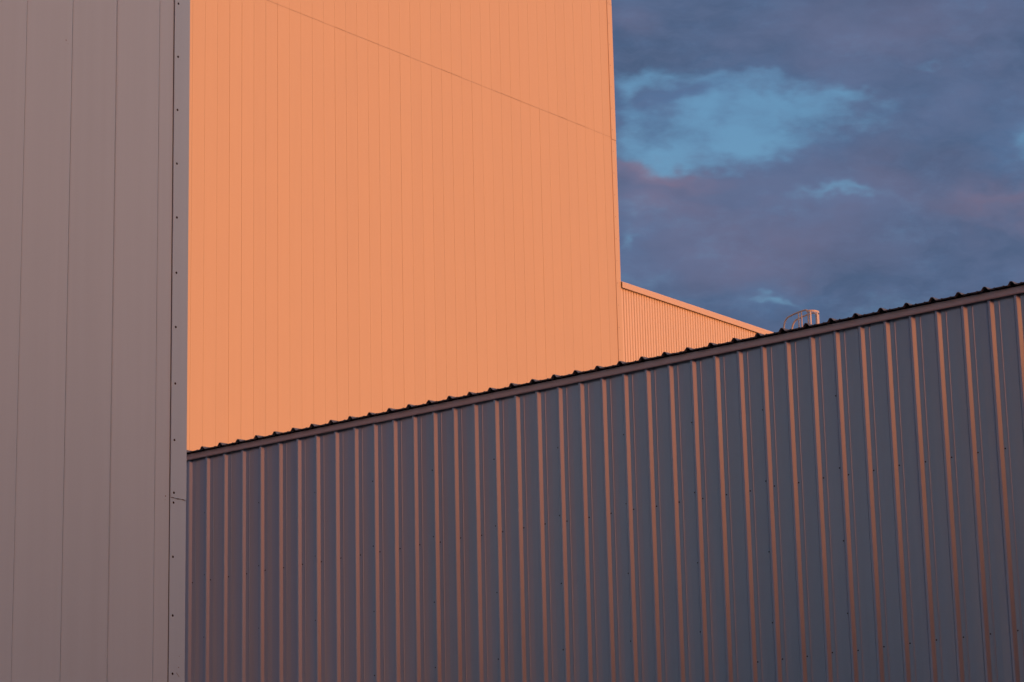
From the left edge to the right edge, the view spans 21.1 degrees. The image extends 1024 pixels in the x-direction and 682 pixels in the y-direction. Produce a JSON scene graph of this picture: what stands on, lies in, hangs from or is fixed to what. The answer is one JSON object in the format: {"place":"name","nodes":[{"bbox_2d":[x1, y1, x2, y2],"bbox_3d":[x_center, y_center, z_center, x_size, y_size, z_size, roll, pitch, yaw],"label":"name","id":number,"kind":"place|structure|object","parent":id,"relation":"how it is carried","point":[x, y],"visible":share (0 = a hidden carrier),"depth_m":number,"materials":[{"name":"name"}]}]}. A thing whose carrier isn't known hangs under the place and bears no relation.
{"place":"outdoors","nodes":[
{"label":"outdoors","id":0,"kind":"place"},
{"bbox_2d":[0,0,189,681],"bbox_3d":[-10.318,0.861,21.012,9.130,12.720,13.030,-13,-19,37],"label":"panel building","id":1,"kind":"structure","parent":0,"point":[94,153],"depth_m":22.61,"materials":[{"name":"metal"}]},
{"bbox_2d":[187,0,623,450],"bbox_3d":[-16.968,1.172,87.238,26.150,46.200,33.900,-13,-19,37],"label":"panel tower","id":2,"kind":"structure","parent":0,"point":[396,204],"depth_m":84.34,"materials":[{"name":"metal"}]},
{"bbox_2d":[185,281,1023,681],"bbox_3d":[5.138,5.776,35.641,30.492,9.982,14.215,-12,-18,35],"label":"ribbed shed","id":3,"kind":"structure","parent":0,"point":[835,501],"depth_m":30.28,"materials":[{"name":"grey metal"}]},
{"bbox_2d":[621,282,773,361],"bbox_3d":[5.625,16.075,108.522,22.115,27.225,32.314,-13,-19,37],"label":"ribbed building","id":4,"kind":"structure","parent":0,"point":[654,324],"depth_m":94.86,"materials":[{"name":"metal"}]},
{"bbox_2d":[783,309,819,328],"bbox_3d":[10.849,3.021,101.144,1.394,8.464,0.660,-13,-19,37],"label":"caged ladder","id":5,"kind":"object","parent":4,"relation":"attached to","point":[810,313],"visible":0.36,"depth_m":101.91,"materials":[{"name":"grey metal"}]},
{"bbox_2d":[611,0,1023,331],"label":"sky","id":6,"kind":"structure","parent":0,"point":[777,159],"materials":[{"name":"blue"}]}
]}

